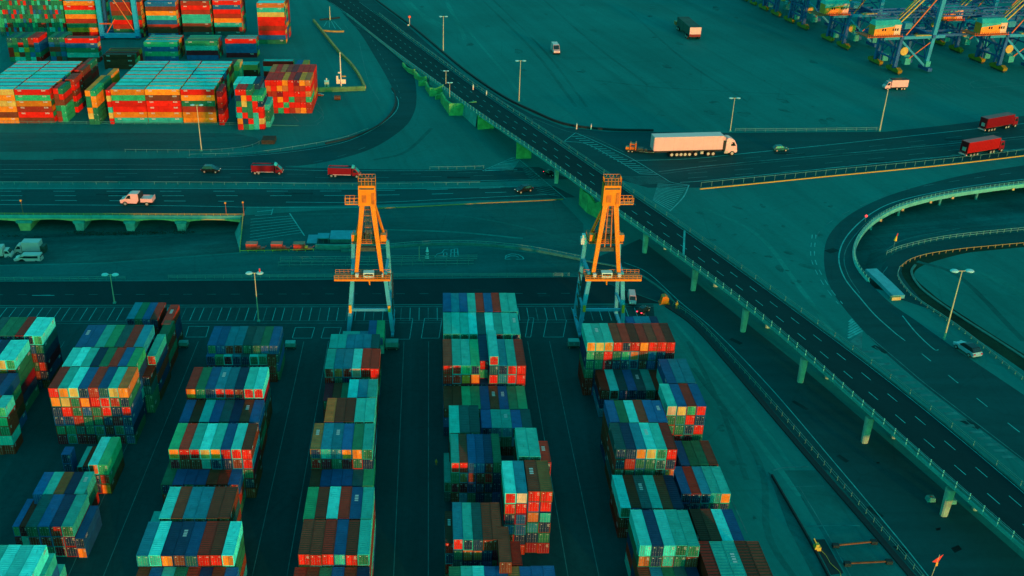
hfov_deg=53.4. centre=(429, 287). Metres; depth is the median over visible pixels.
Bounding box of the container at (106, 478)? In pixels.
[100,447,122,483]
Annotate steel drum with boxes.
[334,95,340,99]
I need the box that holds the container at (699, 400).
[688,384,706,415]
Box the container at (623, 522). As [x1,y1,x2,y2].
[610,486,628,527]
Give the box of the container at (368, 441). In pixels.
[362,423,374,458]
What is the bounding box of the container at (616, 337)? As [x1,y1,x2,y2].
[608,323,621,350]
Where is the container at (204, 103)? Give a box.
[182,98,216,105]
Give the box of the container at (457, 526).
[452,502,462,549]
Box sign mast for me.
[336,52,345,86]
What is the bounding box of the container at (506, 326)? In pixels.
[501,313,511,338]
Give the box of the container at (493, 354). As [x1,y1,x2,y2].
[487,330,498,364]
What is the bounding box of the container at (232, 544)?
[221,521,242,565]
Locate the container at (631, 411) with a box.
[623,400,638,422]
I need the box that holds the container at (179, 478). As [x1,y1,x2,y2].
[172,469,187,486]
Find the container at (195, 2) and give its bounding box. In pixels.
[180,0,210,4]
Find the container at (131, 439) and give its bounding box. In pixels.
[126,413,145,443]
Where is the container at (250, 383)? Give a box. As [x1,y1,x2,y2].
[244,367,258,397]
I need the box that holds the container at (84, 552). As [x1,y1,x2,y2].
[77,515,101,557]
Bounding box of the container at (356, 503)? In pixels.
[349,487,362,520]
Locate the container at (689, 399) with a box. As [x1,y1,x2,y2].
[678,384,696,414]
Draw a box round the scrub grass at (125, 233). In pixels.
[2,229,197,236]
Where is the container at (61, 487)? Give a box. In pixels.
[53,472,73,493]
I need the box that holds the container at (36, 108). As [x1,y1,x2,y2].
[17,104,55,111]
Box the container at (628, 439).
[619,423,636,458]
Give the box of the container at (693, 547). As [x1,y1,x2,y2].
[676,510,699,556]
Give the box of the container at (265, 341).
[260,326,273,353]
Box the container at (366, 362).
[361,348,371,376]
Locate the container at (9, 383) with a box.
[0,373,19,394]
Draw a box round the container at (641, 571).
[632,553,650,575]
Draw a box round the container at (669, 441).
[658,423,677,458]
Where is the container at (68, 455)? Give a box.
[61,447,75,463]
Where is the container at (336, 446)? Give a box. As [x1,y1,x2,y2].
[331,423,344,458]
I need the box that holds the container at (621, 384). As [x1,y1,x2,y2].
[613,369,627,398]
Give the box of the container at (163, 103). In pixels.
[146,101,181,105]
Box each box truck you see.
[0,244,13,257]
[14,239,47,253]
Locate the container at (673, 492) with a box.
[663,475,683,509]
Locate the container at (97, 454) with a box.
[88,437,110,473]
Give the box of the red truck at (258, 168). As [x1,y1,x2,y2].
[251,162,283,174]
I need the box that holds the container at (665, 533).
[653,510,675,555]
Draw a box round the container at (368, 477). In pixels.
[363,457,375,487]
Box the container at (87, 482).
[74,472,95,497]
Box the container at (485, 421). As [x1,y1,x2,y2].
[480,409,491,433]
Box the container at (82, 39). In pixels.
[65,36,99,42]
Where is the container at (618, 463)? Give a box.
[607,434,624,468]
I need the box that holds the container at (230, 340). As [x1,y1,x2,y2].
[225,326,239,353]
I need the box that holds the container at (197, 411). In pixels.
[189,400,205,422]
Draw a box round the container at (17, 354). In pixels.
[5,340,29,368]
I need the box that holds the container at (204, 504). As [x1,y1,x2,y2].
[194,487,214,521]
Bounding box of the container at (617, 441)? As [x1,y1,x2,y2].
[608,423,625,458]
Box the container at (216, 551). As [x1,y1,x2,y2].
[209,521,229,565]
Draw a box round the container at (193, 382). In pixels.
[186,367,202,397]
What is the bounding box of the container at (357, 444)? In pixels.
[352,424,364,459]
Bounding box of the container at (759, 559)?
[746,541,772,575]
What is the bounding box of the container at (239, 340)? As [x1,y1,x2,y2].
[234,326,248,353]
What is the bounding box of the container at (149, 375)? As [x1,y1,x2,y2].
[142,361,156,385]
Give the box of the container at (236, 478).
[228,469,243,493]
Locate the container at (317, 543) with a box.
[310,520,325,565]
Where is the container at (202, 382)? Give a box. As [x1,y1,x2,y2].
[195,367,212,397]
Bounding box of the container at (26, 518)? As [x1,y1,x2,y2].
[19,500,36,535]
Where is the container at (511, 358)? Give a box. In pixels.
[504,339,516,374]
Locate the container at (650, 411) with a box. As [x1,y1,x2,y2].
[642,400,657,422]
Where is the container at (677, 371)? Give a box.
[668,359,686,383]
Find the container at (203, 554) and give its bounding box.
[197,521,218,565]
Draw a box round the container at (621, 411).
[614,400,628,422]
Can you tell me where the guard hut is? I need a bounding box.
[324,78,328,86]
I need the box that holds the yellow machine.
[813,538,840,575]
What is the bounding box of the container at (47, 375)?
[40,352,61,379]
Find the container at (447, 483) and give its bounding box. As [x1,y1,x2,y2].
[444,453,450,491]
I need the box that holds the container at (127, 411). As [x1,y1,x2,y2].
[121,386,141,415]
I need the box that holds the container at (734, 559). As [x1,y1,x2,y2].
[721,541,746,575]
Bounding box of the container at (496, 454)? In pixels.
[491,434,501,472]
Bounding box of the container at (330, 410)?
[324,398,336,422]
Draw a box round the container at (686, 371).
[677,359,695,383]
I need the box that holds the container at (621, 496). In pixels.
[611,475,630,517]
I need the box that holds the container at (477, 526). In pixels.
[471,502,482,549]
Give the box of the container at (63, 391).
[58,367,79,397]
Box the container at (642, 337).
[633,323,648,350]
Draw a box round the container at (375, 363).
[370,349,380,377]
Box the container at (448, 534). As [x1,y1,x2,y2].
[445,511,452,553]
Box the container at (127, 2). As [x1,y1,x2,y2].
[110,0,142,5]
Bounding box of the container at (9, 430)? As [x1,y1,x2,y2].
[0,414,18,435]
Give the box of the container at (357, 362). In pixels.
[352,349,362,376]
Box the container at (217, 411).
[209,400,225,422]
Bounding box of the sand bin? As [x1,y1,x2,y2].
[658,294,669,304]
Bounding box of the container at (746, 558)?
[734,541,759,575]
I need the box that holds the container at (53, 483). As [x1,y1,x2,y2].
[43,472,63,493]
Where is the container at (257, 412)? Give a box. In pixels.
[249,400,264,430]
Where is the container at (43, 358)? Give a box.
[36,335,58,362]
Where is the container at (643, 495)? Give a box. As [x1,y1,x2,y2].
[632,475,651,509]
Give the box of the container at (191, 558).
[185,522,206,566]
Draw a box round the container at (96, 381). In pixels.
[88,367,108,396]
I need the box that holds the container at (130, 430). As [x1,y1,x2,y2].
[124,405,144,434]
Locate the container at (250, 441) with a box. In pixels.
[241,423,258,458]
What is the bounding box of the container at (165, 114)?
[148,111,182,117]
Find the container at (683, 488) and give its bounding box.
[674,466,690,502]
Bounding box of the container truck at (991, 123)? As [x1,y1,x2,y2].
[978,112,1017,131]
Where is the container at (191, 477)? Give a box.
[183,469,198,486]
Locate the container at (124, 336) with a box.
[114,325,134,347]
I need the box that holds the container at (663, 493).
[653,475,672,509]
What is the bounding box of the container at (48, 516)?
[37,494,64,536]
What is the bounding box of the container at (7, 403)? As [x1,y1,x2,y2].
[0,395,14,416]
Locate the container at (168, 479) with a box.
[161,461,176,493]
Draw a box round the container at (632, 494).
[622,475,641,509]
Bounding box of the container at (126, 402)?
[119,378,140,406]
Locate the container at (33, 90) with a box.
[14,86,52,94]
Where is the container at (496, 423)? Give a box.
[490,409,501,436]
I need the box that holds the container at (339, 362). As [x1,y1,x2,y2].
[334,349,344,376]
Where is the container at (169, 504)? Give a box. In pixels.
[159,487,180,521]
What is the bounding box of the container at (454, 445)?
[450,434,458,472]
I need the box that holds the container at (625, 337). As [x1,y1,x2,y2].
[616,323,630,350]
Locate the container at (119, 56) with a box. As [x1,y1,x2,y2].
[103,53,136,59]
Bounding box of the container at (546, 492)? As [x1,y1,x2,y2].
[536,460,552,501]
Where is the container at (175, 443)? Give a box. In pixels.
[168,423,187,458]
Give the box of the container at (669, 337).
[659,323,675,350]
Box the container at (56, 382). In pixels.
[48,367,69,397]
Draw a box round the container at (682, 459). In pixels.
[675,441,689,465]
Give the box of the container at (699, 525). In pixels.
[689,509,710,540]
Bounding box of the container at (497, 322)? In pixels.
[492,313,502,338]
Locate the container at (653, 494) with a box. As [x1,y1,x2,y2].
[643,475,662,509]
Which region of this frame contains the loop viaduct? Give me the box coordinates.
[833,177,1023,282]
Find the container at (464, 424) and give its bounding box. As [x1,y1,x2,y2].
[459,405,469,436]
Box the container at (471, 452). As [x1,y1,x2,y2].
[467,434,475,472]
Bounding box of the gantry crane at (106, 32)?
[95,0,141,39]
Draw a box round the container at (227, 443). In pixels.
[220,423,237,458]
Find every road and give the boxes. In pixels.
[0,160,567,182]
[0,186,573,206]
[0,277,657,304]
[53,12,416,169]
[359,0,1023,187]
[587,239,1023,575]
[824,165,1023,460]
[881,232,1023,308]
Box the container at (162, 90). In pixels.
[145,86,181,94]
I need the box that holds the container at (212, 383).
[205,367,221,397]
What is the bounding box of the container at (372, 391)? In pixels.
[367,379,377,405]
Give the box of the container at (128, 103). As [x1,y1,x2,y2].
[112,101,146,105]
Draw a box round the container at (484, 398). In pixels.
[479,386,489,408]
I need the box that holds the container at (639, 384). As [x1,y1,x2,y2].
[631,369,646,399]
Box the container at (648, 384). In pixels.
[639,369,655,398]
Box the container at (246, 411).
[239,400,254,422]
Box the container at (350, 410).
[344,398,356,422]
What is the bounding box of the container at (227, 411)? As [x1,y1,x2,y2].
[219,400,234,422]
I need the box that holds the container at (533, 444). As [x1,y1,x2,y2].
[526,428,540,459]
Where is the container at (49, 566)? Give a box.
[40,553,56,575]
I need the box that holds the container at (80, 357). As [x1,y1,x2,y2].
[71,347,90,366]
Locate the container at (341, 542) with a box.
[334,519,348,564]
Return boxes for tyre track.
[373,128,433,160]
[378,229,522,238]
[401,0,445,26]
[437,213,575,242]
[445,3,466,39]
[468,32,525,100]
[482,0,577,106]
[493,0,587,106]
[543,0,648,84]
[593,80,798,94]
[629,11,746,100]
[659,320,800,495]
[672,320,794,469]
[686,341,748,479]
[691,368,795,575]
[703,208,841,341]
[917,261,1023,340]
[958,265,1023,299]
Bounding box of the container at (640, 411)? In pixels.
[632,400,648,422]
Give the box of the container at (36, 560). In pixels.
[19,545,48,575]
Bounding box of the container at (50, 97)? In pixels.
[15,93,53,100]
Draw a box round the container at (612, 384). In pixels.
[604,369,618,398]
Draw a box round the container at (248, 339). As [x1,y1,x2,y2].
[242,326,256,353]
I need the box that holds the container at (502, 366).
[497,339,507,374]
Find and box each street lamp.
[101,273,118,303]
[190,104,202,150]
[245,268,262,321]
[439,16,447,50]
[515,60,525,101]
[729,97,740,130]
[878,91,887,130]
[942,269,973,339]
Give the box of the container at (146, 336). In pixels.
[134,325,154,352]
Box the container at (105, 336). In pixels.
[95,325,115,347]
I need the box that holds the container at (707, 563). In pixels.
[698,541,720,575]
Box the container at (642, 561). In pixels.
[628,521,649,566]
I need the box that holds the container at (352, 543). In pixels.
[346,520,359,565]
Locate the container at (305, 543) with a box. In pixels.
[298,519,314,564]
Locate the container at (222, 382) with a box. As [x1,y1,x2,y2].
[215,367,230,397]
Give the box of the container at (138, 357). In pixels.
[127,348,145,371]
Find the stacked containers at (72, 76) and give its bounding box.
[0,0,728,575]
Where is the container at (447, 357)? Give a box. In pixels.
[443,339,451,374]
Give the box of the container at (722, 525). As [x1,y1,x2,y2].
[711,509,733,540]
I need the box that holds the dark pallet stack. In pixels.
[261,136,275,143]
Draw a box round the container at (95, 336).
[85,325,106,347]
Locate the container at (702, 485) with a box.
[691,466,710,502]
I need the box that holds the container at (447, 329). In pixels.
[443,312,451,340]
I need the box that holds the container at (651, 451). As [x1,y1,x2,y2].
[639,423,656,458]
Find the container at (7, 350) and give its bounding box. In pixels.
[0,340,18,369]
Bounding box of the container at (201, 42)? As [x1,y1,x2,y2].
[185,39,218,45]
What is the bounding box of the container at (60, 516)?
[49,494,75,536]
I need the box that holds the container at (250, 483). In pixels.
[245,454,261,487]
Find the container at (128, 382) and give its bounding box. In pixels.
[118,367,138,397]
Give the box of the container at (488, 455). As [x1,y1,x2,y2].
[483,434,492,472]
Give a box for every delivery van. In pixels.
[14,252,43,260]
[550,42,559,53]
[627,289,635,304]
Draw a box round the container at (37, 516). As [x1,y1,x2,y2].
[25,494,53,536]
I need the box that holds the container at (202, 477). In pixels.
[194,469,209,486]
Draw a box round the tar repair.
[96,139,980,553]
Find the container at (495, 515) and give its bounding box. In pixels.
[490,502,502,549]
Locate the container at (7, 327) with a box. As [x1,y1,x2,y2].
[0,317,18,339]
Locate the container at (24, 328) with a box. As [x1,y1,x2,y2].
[15,317,36,339]
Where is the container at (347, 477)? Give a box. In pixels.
[341,469,352,486]
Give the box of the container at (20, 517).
[12,499,33,535]
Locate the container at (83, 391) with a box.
[78,367,98,397]
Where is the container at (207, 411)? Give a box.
[199,400,215,422]
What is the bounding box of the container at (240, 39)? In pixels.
[225,37,256,42]
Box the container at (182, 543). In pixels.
[173,521,194,565]
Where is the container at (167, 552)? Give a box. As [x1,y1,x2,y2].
[160,522,182,566]
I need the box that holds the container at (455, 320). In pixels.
[451,312,459,338]
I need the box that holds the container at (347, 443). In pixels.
[341,423,354,458]
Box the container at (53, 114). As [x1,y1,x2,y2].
[18,110,56,117]
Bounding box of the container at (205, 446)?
[199,423,217,458]
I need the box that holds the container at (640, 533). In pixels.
[629,510,651,555]
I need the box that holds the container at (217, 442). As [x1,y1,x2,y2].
[210,423,227,458]
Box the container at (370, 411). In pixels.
[364,398,375,423]
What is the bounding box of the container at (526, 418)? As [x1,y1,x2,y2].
[520,409,532,427]
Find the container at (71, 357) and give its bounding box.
[62,348,81,366]
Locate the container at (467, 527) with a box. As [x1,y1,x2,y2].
[462,503,472,549]
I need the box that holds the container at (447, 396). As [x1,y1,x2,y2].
[443,386,452,417]
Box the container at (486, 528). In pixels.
[481,503,492,550]
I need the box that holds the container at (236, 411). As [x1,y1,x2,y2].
[229,400,244,422]
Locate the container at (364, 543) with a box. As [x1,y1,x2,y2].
[357,520,371,564]
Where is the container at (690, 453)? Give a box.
[681,441,699,465]
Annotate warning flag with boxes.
[932,554,943,574]
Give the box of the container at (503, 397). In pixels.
[497,386,508,408]
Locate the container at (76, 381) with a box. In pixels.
[68,367,89,396]
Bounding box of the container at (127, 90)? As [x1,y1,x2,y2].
[110,86,146,94]
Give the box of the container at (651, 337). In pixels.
[642,323,657,350]
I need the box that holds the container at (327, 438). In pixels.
[321,423,334,458]
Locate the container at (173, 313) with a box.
[161,305,179,325]
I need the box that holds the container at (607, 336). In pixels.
[599,323,613,350]
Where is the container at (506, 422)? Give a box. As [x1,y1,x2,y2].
[500,409,511,436]
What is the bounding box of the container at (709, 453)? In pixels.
[700,441,717,465]
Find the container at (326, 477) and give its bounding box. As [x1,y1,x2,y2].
[320,469,331,486]
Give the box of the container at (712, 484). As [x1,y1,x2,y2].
[701,466,720,502]
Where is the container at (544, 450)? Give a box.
[538,441,550,471]
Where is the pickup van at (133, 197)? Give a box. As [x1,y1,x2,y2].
[120,191,155,205]
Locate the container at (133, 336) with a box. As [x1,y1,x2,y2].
[124,325,143,347]
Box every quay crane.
[744,0,774,5]
[758,0,805,16]
[783,0,833,29]
[808,0,907,49]
[855,0,983,74]
[907,0,961,36]
[927,0,1020,53]
[960,0,1023,72]
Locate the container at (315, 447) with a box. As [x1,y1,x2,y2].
[310,423,324,458]
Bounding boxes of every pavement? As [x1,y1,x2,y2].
[0,247,585,280]
[240,200,582,253]
[784,470,906,575]
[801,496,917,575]
[901,242,1023,370]
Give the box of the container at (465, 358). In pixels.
[460,339,470,374]
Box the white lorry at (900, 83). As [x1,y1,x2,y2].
[882,78,908,89]
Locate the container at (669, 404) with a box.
[658,384,676,415]
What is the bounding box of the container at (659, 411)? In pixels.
[651,400,667,422]
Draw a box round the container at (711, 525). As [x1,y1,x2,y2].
[700,509,721,540]
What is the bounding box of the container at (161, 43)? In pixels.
[143,40,178,46]
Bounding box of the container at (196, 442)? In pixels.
[189,423,207,458]
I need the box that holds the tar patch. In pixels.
[951,545,961,552]
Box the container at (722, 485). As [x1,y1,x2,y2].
[710,466,730,502]
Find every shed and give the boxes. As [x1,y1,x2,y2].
[307,235,317,243]
[317,233,329,242]
[329,230,355,242]
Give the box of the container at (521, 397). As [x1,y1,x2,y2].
[515,386,527,409]
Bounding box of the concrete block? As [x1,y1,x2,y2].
[925,495,935,501]
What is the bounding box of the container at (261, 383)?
[253,367,268,397]
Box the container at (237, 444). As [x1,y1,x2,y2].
[231,423,247,458]
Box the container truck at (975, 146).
[958,135,1004,156]
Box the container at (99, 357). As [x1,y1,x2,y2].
[90,347,108,366]
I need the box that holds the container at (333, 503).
[326,486,340,519]
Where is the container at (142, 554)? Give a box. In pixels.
[136,522,159,565]
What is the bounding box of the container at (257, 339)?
[251,326,265,353]
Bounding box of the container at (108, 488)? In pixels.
[101,458,124,493]
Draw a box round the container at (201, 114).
[183,110,217,117]
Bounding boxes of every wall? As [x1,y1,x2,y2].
[235,220,240,249]
[313,19,365,87]
[315,244,372,249]
[318,86,364,91]
[320,17,339,19]
[323,29,343,31]
[771,474,829,575]
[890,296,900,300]
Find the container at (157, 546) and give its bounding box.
[148,521,171,565]
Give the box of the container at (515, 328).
[509,313,520,338]
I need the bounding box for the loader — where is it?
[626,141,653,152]
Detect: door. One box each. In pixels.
[0,408,5,415]
[0,427,5,434]
[1,361,5,368]
[4,427,10,434]
[4,445,9,453]
[6,361,11,368]
[9,445,14,453]
[10,361,14,368]
[26,527,32,535]
[28,336,33,343]
[32,527,37,535]
[33,336,38,343]
[33,495,38,502]
[35,345,40,352]
[37,336,41,343]
[37,354,41,361]
[38,527,44,535]
[39,345,43,352]
[41,354,45,361]
[44,527,49,535]
[49,389,53,396]
[50,527,56,535]
[53,389,57,396]
[55,527,61,535]
[59,389,63,396]
[62,455,66,462]
[62,527,68,535]
[63,389,67,396]
[66,455,70,462]
[67,527,73,535]
[69,388,73,396]
[73,388,78,396]
[76,539,80,547]
[78,549,82,556]
[79,389,83,396]
[80,539,84,547]
[82,549,86,556]
[83,389,87,396]
[89,388,93,396]
[93,388,98,396]
[93,465,98,473]
[99,388,103,396]
[99,465,103,473]
[100,475,105,483]
[102,485,106,492]
[103,388,107,396]
[103,465,107,473]
[104,475,109,483]
[106,485,110,493]
[109,388,113,396]
[113,388,117,396]
[119,389,123,396]
[120,398,125,406]
[122,407,126,415]
[123,389,127,396]
[123,417,127,424]
[124,398,129,405]
[125,426,129,433]
[126,407,130,415]
[126,435,130,443]
[127,417,132,424]
[129,426,133,433]
[130,435,135,442]
[137,556,143,565]
[142,556,148,565]
[145,377,149,384]
[149,556,155,565]
[155,556,160,564]
[161,556,167,565]
[162,485,167,493]
[166,556,172,565]
[169,450,173,457]
[174,450,178,457]
[174,556,179,564]
[179,450,184,458]
[179,556,184,565]
[184,450,188,458]
[186,389,190,397]
[186,556,191,565]
[190,450,194,457]
[191,389,195,397]
[191,556,196,565]
[194,450,199,458]
[196,390,200,397]
[198,556,203,565]
[200,390,204,397]
[200,450,205,458]
[203,556,208,564]
[205,450,209,458]
[206,389,210,397]
[210,389,214,397]
[210,556,216,564]
[211,450,215,457]
[215,389,219,396]
[215,450,219,458]
[216,556,221,564]
[220,389,223,397]
[221,450,226,458]
[222,556,228,564]
[225,346,229,353]
[225,389,229,397]
[226,450,230,458]
[228,556,233,565]
[229,389,233,397]
[232,450,236,457]
[235,390,239,397]
[236,450,240,457]
[239,390,243,397]
[242,450,246,458]
[243,460,247,467]
[244,389,248,397]
[245,479,249,486]
[247,450,251,458]
[248,460,252,467]
[249,389,252,397]
[250,479,254,487]
[254,389,258,397]
[258,389,262,397]
[261,346,264,353]
[270,346,273,353]
[299,555,303,563]
[304,555,308,563]
[311,450,315,458]
[311,555,315,564]
[315,450,319,457]
[316,555,320,564]
[321,449,325,457]
[323,555,327,563]
[325,369,328,376]
[326,449,330,458]
[328,555,332,564]
[329,369,332,376]
[332,450,336,457]
[334,369,337,376]
[334,555,339,564]
[336,450,340,457]
[338,369,341,376]
[340,555,344,563]
[342,450,346,458]
[346,556,351,564]
[347,369,350,376]
[347,450,350,458]
[351,556,356,564]
[353,450,356,458]
[357,450,361,458]
[358,555,363,564]
[363,450,367,458]
[363,555,368,564]
[368,450,371,458]
[444,366,447,373]
[444,409,447,416]
[446,544,449,552]
[448,366,451,373]
[453,366,456,373]
[454,540,457,548]
[455,463,458,471]
[457,366,460,373]
[458,540,461,548]
[460,463,463,471]
[462,366,465,373]
[464,540,467,549]
[466,366,469,373]
[468,540,471,549]
[472,464,475,471]
[474,540,477,549]
[475,366,478,373]
[477,464,480,472]
[478,540,481,549]
[480,361,483,368]
[484,361,487,368]
[484,540,487,549]
[488,540,491,549]
[489,464,492,472]
[490,357,493,364]
[493,540,497,548]
[494,357,497,364]
[497,463,500,471]
[499,366,502,373]
[500,563,505,572]
[503,366,506,373]
[503,428,506,435]
[505,494,510,502]
[506,563,510,572]
[507,428,511,435]
[508,366,511,373]
[510,494,514,502]
[512,366,515,373]
[517,494,521,502]
[521,366,524,373]
[522,494,526,502]
[529,492,533,500]
[534,492,539,500]
[541,492,546,500]
[546,492,551,500]
[591,343,594,350]
[596,343,599,350]
[600,343,603,350]
[605,343,608,350]
[610,391,613,398]
[614,391,617,398]
[615,460,619,468]
[616,450,620,457]
[618,528,623,536]
[619,391,623,398]
[619,460,624,468]
[619,518,624,526]
[620,450,624,458]
[620,508,625,516]
[623,391,626,398]
[623,528,627,536]
[624,518,628,526]
[625,508,629,516]
[626,343,630,350]
[626,450,630,457]
[628,391,632,398]
[631,450,635,457]
[632,391,636,398]
[635,343,638,350]
[636,450,641,458]
[637,391,641,398]
[638,557,643,565]
[640,546,645,554]
[641,391,645,398]
[641,450,645,457]
[643,557,648,565]
[644,343,647,350]
[645,546,650,555]
[647,450,651,457]
[649,343,652,350]
[650,135,654,149]
[651,450,655,457]
[652,546,657,555]
[653,343,656,350]
[657,450,661,457]
[657,546,662,555]
[658,343,661,350]
[661,343,665,350]
[661,450,665,457]
[664,546,669,555]
[667,407,671,414]
[667,450,671,458]
[669,546,674,555]
[670,343,674,350]
[671,407,675,414]
[671,450,676,458]
[676,546,681,554]
[677,407,681,414]
[681,407,685,414]
[681,494,685,502]
[681,546,686,554]
[685,494,690,502]
[687,406,691,414]
[688,546,693,555]
[691,406,695,414]
[691,494,695,502]
[693,546,698,555]
[695,494,700,502]
[697,407,701,414]
[701,407,705,414]
[701,494,705,502]
[705,494,710,502]
[711,494,715,501]
[715,494,719,501]
[721,494,725,502]
[725,494,729,502]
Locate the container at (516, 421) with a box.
[510,410,521,436]
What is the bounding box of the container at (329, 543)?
[322,519,337,564]
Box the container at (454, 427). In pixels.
[449,405,459,438]
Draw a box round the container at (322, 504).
[315,487,329,519]
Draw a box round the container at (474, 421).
[469,405,479,434]
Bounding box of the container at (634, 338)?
[625,323,639,350]
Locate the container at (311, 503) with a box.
[303,487,318,520]
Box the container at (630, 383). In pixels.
[622,369,636,398]
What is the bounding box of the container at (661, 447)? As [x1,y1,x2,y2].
[648,423,666,458]
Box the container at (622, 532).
[609,495,627,537]
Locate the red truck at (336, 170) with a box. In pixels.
[328,164,360,177]
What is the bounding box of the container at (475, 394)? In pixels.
[470,386,480,417]
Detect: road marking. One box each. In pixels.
[0,24,1023,575]
[850,332,861,350]
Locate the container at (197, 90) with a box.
[180,86,215,94]
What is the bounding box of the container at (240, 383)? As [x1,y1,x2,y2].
[234,367,249,398]
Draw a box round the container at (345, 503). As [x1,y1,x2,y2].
[338,487,351,518]
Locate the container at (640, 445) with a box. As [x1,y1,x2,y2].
[629,423,646,458]
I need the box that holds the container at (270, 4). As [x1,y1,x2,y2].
[256,1,284,7]
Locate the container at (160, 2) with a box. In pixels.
[145,0,176,5]
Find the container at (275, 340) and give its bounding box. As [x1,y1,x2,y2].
[269,326,282,353]
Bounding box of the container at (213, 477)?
[206,469,220,486]
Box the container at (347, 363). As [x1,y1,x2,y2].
[343,349,353,376]
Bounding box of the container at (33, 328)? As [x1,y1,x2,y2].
[24,317,45,344]
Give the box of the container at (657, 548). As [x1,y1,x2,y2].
[642,510,663,556]
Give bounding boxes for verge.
[0,133,260,151]
[768,472,826,575]
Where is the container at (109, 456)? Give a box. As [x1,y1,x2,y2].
[98,437,121,473]
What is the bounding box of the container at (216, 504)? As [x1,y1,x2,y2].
[206,487,226,520]
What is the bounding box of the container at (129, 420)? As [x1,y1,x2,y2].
[122,396,142,425]
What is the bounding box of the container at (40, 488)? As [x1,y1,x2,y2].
[32,472,53,503]
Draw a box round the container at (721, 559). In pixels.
[709,541,733,575]
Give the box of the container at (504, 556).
[497,527,511,572]
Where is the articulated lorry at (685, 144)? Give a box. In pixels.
[650,132,737,156]
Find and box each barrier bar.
[831,539,877,548]
[843,559,892,566]
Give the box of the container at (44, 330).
[33,317,55,344]
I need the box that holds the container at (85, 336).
[75,325,96,347]
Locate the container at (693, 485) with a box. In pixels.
[682,466,700,502]
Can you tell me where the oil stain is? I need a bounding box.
[419,4,835,518]
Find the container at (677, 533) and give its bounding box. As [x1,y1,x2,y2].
[665,509,687,555]
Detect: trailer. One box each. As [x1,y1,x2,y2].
[178,340,189,347]
[284,340,296,348]
[384,339,399,349]
[566,338,579,347]
[674,17,701,38]
[865,268,904,298]
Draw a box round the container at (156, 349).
[147,334,166,364]
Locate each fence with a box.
[0,276,124,280]
[2,182,469,185]
[3,121,229,124]
[125,140,260,152]
[168,273,569,278]
[202,128,367,155]
[239,215,242,248]
[240,249,313,251]
[278,260,473,266]
[280,255,476,261]
[315,244,372,249]
[341,240,579,255]
[673,301,924,575]
[701,150,1017,186]
[735,127,878,131]
[886,227,1023,254]
[897,266,1023,378]
[900,242,1023,266]
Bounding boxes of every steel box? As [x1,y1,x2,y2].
[245,241,257,249]
[270,241,282,250]
[293,241,304,250]
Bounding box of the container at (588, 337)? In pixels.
[581,323,595,350]
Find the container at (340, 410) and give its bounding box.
[334,398,346,422]
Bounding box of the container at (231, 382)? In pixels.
[224,367,240,397]
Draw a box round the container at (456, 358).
[451,339,461,373]
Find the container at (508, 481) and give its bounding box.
[501,461,515,503]
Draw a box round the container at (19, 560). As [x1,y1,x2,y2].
[5,545,33,575]
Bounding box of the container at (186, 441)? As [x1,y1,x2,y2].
[179,423,197,458]
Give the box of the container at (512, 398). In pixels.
[506,386,517,409]
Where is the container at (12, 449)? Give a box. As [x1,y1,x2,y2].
[3,432,22,453]
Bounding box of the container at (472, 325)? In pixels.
[468,312,477,338]
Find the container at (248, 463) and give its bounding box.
[242,435,259,468]
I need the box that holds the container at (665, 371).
[657,359,676,383]
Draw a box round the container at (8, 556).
[0,545,20,575]
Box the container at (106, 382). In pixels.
[98,367,117,396]
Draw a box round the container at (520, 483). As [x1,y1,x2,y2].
[513,461,527,503]
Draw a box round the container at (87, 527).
[75,506,99,547]
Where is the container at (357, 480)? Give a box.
[352,469,363,486]
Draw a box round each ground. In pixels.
[0,0,1023,575]
[0,219,239,264]
[0,305,653,575]
[856,188,1023,290]
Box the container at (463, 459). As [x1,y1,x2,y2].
[458,434,467,472]
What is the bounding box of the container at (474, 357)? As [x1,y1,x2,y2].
[469,339,479,374]
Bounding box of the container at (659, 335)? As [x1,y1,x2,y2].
[650,323,666,350]
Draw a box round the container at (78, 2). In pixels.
[63,0,94,4]
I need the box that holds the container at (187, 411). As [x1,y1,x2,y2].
[179,400,196,422]
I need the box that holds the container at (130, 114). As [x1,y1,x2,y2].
[114,112,147,117]
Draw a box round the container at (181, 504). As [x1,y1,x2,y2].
[171,487,192,521]
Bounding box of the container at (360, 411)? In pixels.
[354,398,365,423]
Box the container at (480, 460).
[475,434,484,472]
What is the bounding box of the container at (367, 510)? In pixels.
[361,487,374,526]
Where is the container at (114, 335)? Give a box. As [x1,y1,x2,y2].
[104,325,125,346]
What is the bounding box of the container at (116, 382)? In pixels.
[108,367,127,397]
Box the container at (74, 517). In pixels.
[61,494,89,536]
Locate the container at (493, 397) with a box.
[488,386,499,408]
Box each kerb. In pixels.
[55,122,298,125]
[325,87,395,143]
[341,242,580,260]
[376,0,653,131]
[377,199,562,208]
[586,260,673,301]
[665,305,915,575]
[700,155,1023,188]
[910,264,1023,357]
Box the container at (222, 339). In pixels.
[216,326,230,353]
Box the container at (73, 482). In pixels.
[64,472,83,493]
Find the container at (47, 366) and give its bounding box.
[39,343,60,370]
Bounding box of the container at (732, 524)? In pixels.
[721,509,744,540]
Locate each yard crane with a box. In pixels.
[334,174,395,338]
[571,174,641,339]
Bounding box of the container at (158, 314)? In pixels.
[150,303,166,326]
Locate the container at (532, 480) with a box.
[524,460,540,501]
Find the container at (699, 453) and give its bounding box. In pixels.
[691,441,708,465]
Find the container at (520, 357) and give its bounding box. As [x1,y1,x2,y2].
[513,339,525,374]
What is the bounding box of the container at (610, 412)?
[603,400,619,427]
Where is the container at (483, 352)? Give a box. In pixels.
[477,335,488,369]
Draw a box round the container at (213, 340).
[207,326,222,353]
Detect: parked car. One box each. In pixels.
[201,164,220,173]
[514,184,532,193]
[543,169,553,176]
[636,305,649,314]
[772,144,788,151]
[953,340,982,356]

